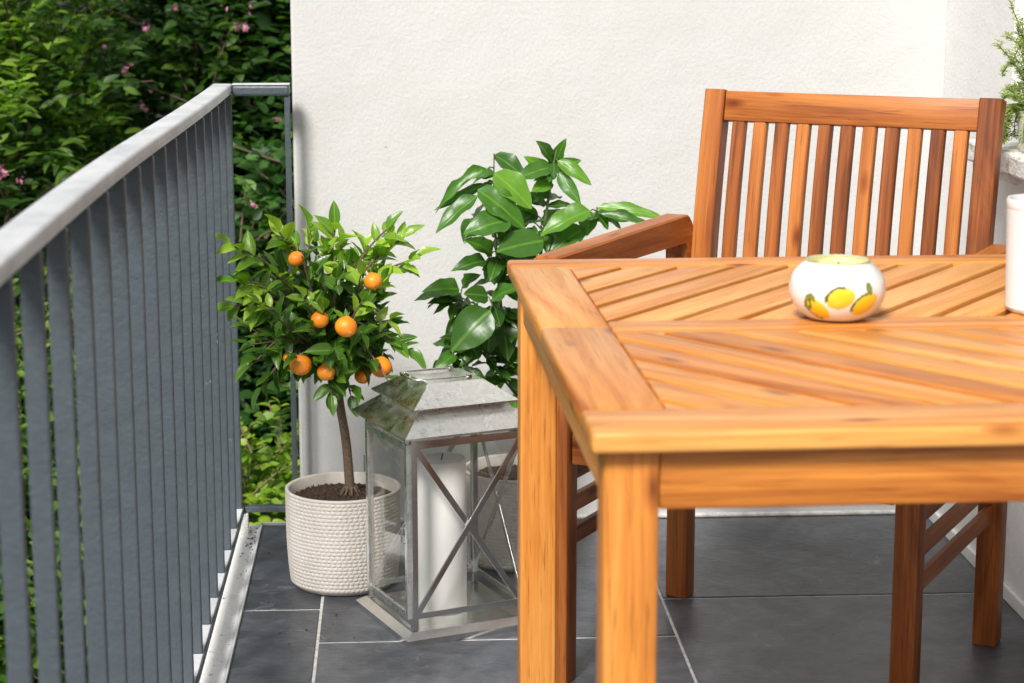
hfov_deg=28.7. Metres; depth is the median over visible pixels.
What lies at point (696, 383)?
garden table
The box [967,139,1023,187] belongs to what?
window sill
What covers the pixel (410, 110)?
plaster wall
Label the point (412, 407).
metal lantern
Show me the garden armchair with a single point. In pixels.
(697, 237)
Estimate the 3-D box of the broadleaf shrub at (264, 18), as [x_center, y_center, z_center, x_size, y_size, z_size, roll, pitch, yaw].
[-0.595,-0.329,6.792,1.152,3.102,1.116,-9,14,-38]
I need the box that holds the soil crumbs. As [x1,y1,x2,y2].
[223,521,394,643]
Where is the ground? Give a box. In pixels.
[2,0,191,262]
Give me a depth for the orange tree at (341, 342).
3.67 m
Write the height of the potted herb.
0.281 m
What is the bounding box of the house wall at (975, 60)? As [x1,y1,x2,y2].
[928,0,1023,619]
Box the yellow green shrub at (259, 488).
[240,397,299,524]
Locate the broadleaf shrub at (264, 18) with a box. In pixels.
[140,0,294,304]
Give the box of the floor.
[227,515,1023,682]
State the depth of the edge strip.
3.73 m
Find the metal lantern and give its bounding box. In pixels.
[352,365,517,647]
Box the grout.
[254,587,973,682]
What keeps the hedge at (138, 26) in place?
on the ground
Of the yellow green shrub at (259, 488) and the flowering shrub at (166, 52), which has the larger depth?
the flowering shrub at (166, 52)
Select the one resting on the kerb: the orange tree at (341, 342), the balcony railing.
the balcony railing
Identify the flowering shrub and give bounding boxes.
[0,0,163,608]
[19,0,293,303]
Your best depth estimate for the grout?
3.56 m
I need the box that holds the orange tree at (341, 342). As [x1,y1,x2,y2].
[215,201,441,595]
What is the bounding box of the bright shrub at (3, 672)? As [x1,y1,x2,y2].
[0,268,88,682]
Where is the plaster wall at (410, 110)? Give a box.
[290,0,947,522]
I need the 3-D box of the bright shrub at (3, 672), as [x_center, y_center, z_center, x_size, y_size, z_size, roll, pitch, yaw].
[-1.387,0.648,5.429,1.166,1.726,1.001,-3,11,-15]
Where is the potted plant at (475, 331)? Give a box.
[415,139,660,572]
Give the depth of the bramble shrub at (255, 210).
5.71 m
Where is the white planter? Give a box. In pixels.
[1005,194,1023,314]
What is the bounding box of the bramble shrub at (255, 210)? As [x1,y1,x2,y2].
[177,82,298,521]
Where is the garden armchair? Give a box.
[535,89,1007,682]
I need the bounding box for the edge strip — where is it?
[223,522,285,682]
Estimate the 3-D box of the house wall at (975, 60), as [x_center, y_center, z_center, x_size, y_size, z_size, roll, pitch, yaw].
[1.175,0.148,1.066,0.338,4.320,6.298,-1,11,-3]
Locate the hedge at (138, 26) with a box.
[1,0,288,405]
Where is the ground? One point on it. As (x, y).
(151, 91)
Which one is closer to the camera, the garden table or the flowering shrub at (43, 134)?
the garden table
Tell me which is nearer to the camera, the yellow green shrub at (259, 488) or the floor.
the floor
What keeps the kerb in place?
on the balcony slab
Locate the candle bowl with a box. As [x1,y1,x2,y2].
[788,254,885,321]
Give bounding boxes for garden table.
[507,254,1023,682]
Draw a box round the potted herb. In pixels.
[991,0,1023,151]
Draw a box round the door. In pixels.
[364,422,410,619]
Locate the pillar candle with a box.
[417,452,466,614]
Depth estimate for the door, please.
3.54 m
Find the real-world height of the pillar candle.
0.287 m
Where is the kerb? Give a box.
[199,525,259,682]
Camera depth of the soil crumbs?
4.01 m
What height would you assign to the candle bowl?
0.072 m
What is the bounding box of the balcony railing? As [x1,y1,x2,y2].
[0,83,297,682]
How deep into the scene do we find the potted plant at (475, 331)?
3.78 m

